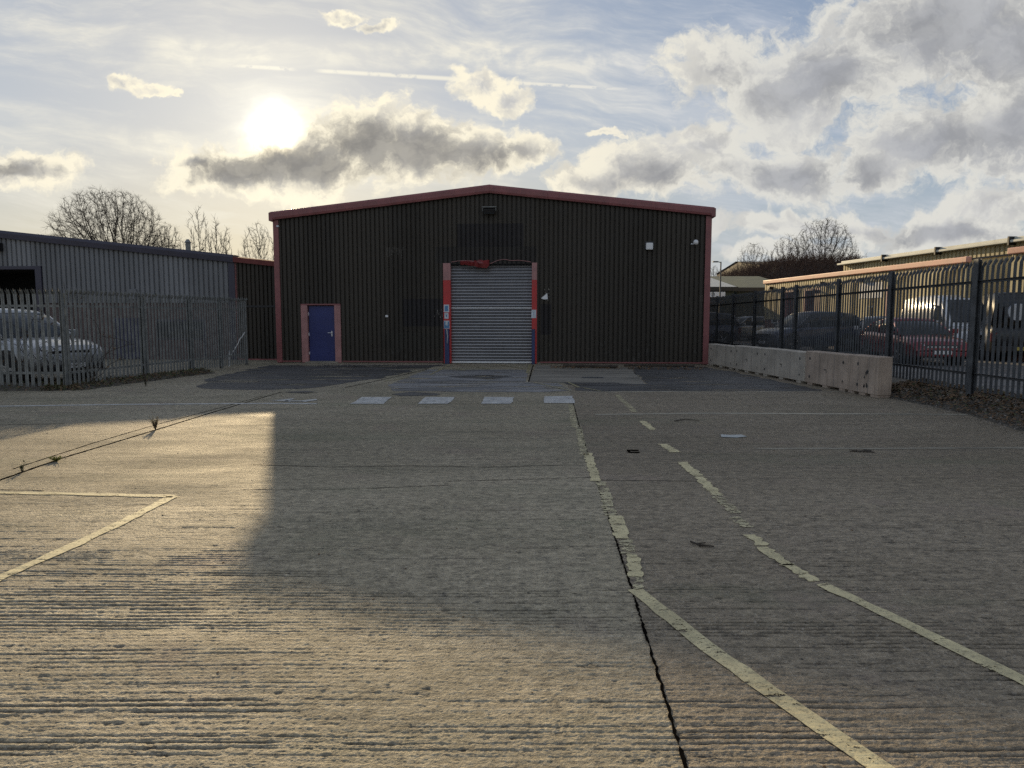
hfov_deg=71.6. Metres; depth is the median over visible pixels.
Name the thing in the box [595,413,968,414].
slab joint
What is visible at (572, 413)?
yellow line
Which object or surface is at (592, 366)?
timber length
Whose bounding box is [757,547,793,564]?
yellow line
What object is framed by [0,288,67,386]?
palisade fence
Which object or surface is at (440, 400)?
white dash
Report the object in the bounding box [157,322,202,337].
window pane
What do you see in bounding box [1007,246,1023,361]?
industrial unit
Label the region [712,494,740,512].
yellow line
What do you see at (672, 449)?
yellow line
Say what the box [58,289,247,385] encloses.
palisade fence
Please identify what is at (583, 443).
yellow line
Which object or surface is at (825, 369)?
concrete block
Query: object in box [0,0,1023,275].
sky
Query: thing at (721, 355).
concrete block
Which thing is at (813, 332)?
parked suv
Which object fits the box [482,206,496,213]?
floodlight
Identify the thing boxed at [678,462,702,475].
yellow line
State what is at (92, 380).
bramble
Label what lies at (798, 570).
yellow line
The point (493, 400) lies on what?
white dash
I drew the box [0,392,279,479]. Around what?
expansion joint
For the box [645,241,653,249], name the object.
alarm box
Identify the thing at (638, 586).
yellow line
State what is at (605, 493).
yellow line
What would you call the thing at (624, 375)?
slab repair
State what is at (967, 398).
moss
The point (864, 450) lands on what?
drain cover
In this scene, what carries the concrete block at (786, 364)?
on the yard
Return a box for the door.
[308,306,334,360]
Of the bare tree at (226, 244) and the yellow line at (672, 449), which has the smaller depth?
the yellow line at (672, 449)
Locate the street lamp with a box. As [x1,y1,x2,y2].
[713,261,721,296]
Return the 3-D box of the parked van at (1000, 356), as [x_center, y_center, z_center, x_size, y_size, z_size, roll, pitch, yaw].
[16.952,-2.251,27.410,2.400,2.405,5.088,1,5,8]
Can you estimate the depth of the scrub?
69.75 m
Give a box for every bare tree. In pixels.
[41,184,181,248]
[152,222,184,249]
[185,205,213,252]
[207,214,230,253]
[215,228,231,254]
[237,222,273,259]
[732,243,772,267]
[765,235,807,261]
[789,217,861,262]
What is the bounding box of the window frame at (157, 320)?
[155,320,205,356]
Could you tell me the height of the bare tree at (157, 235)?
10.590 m
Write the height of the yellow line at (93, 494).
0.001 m
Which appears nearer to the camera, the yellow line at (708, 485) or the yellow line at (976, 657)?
the yellow line at (976, 657)
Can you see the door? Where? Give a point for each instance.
(321, 318)
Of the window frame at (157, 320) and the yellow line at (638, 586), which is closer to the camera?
the yellow line at (638, 586)
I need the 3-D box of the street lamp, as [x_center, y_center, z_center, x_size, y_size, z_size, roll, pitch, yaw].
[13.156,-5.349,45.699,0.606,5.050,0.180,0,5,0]
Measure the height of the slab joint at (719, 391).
0.001 m
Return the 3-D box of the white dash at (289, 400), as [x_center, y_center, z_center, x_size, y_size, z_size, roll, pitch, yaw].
[-4.193,0.309,13.638,0.877,0.001,0.519,1,5,10]
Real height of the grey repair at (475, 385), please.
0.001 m
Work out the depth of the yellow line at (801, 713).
3.05 m
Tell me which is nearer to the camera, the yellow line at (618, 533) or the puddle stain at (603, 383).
the yellow line at (618, 533)
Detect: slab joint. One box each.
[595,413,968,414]
[619,391,847,391]
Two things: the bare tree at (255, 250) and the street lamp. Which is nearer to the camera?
the street lamp
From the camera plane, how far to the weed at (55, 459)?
7.88 m
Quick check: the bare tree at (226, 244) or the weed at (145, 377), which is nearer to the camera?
the weed at (145, 377)
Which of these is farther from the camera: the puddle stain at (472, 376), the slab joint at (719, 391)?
the puddle stain at (472, 376)
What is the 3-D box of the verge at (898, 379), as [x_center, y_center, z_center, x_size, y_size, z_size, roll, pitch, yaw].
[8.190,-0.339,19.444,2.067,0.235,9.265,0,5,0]
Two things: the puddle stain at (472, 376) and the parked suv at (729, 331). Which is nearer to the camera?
the puddle stain at (472, 376)
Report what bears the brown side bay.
on the yard
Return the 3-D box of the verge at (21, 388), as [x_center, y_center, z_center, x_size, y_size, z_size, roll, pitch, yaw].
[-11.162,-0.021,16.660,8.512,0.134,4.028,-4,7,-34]
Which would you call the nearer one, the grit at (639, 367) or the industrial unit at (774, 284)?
the grit at (639, 367)
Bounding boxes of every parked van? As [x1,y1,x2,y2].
[901,295,1005,358]
[979,292,1023,360]
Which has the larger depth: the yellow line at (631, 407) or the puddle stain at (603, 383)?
the puddle stain at (603, 383)
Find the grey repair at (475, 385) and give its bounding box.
[388,369,570,391]
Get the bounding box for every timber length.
[563,364,617,367]
[624,364,694,366]
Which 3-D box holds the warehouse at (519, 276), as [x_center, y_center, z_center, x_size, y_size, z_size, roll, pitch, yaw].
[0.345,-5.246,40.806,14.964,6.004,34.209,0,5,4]
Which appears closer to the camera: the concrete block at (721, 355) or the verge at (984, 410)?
the verge at (984, 410)
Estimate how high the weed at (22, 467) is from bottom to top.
0.132 m
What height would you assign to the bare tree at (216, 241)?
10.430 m
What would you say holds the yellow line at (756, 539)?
on the yard
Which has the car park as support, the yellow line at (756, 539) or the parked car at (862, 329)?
the parked car at (862, 329)
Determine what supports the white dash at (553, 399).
on the yard
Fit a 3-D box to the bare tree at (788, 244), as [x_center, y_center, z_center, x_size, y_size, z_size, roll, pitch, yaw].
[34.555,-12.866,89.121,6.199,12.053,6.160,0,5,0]
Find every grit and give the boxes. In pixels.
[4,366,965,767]
[321,363,441,366]
[550,365,702,369]
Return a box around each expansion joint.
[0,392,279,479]
[13,396,260,468]
[573,403,687,767]
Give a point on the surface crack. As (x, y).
(372, 466)
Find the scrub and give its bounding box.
[715,252,866,279]
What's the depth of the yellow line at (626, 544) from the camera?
4.98 m
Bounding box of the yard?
[0,359,1023,767]
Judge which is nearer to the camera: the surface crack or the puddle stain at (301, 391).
the surface crack
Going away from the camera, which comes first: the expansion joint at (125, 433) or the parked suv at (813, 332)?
the expansion joint at (125, 433)
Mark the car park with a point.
(1005, 373)
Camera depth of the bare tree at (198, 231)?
59.08 m
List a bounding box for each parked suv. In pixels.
[0,308,102,382]
[709,313,736,344]
[751,311,857,350]
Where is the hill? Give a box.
[760,262,843,279]
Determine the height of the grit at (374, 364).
0.065 m
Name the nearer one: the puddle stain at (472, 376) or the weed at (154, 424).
the weed at (154, 424)
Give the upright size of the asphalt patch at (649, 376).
0.001 m
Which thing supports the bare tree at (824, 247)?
on the ground
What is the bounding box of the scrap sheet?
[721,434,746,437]
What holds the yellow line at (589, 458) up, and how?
on the yard
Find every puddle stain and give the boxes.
[290,391,314,392]
[394,392,437,395]
[450,375,510,377]
[564,382,628,385]
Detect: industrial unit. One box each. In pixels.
[763,254,1011,356]
[837,236,1023,270]
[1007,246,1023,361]
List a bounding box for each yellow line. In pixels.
[0,491,175,496]
[0,496,177,580]
[568,404,577,426]
[576,427,586,454]
[584,453,600,480]
[595,481,616,514]
[609,515,628,537]
[617,395,636,411]
[619,539,634,553]
[626,554,643,576]
[628,588,894,767]
[633,576,643,588]
[639,421,655,429]
[659,444,678,451]
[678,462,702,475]
[695,476,720,493]
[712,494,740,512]
[729,517,752,526]
[744,534,768,544]
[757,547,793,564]
[779,563,819,580]
[816,583,1023,684]
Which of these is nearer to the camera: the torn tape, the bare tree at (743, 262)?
the torn tape
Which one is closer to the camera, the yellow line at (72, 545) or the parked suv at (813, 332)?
the yellow line at (72, 545)
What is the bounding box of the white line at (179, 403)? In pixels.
[0,403,316,406]
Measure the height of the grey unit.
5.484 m
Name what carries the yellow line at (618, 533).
on the yard
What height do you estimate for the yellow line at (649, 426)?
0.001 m
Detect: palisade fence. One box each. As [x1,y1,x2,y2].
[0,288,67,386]
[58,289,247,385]
[709,254,1023,398]
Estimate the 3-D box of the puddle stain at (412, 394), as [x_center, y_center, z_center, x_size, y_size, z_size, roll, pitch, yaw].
[-1.996,0.212,14.693,0.974,0.001,0.745,2,6,19]
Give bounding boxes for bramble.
[1,282,133,384]
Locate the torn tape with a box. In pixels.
[229,332,244,366]
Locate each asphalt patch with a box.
[197,365,442,389]
[575,367,821,391]
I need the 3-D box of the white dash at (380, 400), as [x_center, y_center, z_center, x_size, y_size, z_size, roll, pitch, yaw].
[-2.678,0.311,13.618,0.630,0.001,1.129,0,5,0]
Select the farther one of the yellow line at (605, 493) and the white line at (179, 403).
the white line at (179, 403)
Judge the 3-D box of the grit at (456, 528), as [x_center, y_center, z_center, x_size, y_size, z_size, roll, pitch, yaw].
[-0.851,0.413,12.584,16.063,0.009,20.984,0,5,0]
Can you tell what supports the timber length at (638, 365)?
on the yard
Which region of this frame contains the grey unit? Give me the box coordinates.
[0,230,238,359]
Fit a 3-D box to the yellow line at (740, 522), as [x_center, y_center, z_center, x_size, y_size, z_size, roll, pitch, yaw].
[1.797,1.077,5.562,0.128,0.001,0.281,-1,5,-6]
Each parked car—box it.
[736,316,762,339]
[854,316,895,352]
[860,317,966,364]
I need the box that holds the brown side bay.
[233,257,276,359]
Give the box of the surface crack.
[253,464,551,466]
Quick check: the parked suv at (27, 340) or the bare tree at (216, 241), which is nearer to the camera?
the parked suv at (27, 340)
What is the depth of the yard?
4.36 m
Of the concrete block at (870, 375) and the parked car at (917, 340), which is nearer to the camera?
the concrete block at (870, 375)
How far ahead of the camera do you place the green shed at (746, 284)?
53.41 m
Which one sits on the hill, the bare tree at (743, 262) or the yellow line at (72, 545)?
the bare tree at (743, 262)
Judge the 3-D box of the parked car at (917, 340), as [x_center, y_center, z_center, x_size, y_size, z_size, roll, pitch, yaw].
[13.438,-1.487,23.966,2.200,1.518,4.688,1,5,7]
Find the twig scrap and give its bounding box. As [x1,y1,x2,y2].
[690,540,713,546]
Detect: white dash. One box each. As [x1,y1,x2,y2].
[275,398,316,401]
[350,397,390,403]
[418,397,453,403]
[481,397,512,403]
[544,396,574,402]
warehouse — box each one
[268,184,715,364]
[717,261,767,275]
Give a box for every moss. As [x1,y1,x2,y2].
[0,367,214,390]
[893,380,1023,425]
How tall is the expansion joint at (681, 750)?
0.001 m
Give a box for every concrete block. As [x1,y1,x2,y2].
[708,344,734,369]
[734,345,765,374]
[760,348,806,382]
[805,351,848,390]
[847,354,892,397]
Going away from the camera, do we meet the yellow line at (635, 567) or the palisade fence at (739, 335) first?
the yellow line at (635, 567)
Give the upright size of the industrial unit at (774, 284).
4.054 m
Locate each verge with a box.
[0,369,210,390]
[889,382,1023,430]
[892,376,908,383]
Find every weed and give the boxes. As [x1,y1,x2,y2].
[19,460,25,471]
[47,456,64,460]
[141,369,148,385]
[149,415,158,429]
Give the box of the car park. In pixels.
[751,340,1023,394]
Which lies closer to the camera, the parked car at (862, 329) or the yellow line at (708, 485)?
the yellow line at (708, 485)
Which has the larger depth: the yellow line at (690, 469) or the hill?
the hill
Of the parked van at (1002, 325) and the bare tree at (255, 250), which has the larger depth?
the bare tree at (255, 250)
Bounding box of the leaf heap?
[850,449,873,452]
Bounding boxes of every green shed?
[710,278,737,313]
[711,276,769,316]
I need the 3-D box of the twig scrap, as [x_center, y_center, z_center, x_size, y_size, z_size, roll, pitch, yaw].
[1.337,1.123,4.994,0.088,0.019,0.157,-3,6,-28]
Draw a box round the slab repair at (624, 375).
[530,365,644,383]
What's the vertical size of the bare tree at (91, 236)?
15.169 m
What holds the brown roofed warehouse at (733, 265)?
on the ground
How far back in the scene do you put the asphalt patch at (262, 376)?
19.09 m
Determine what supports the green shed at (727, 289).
on the car park

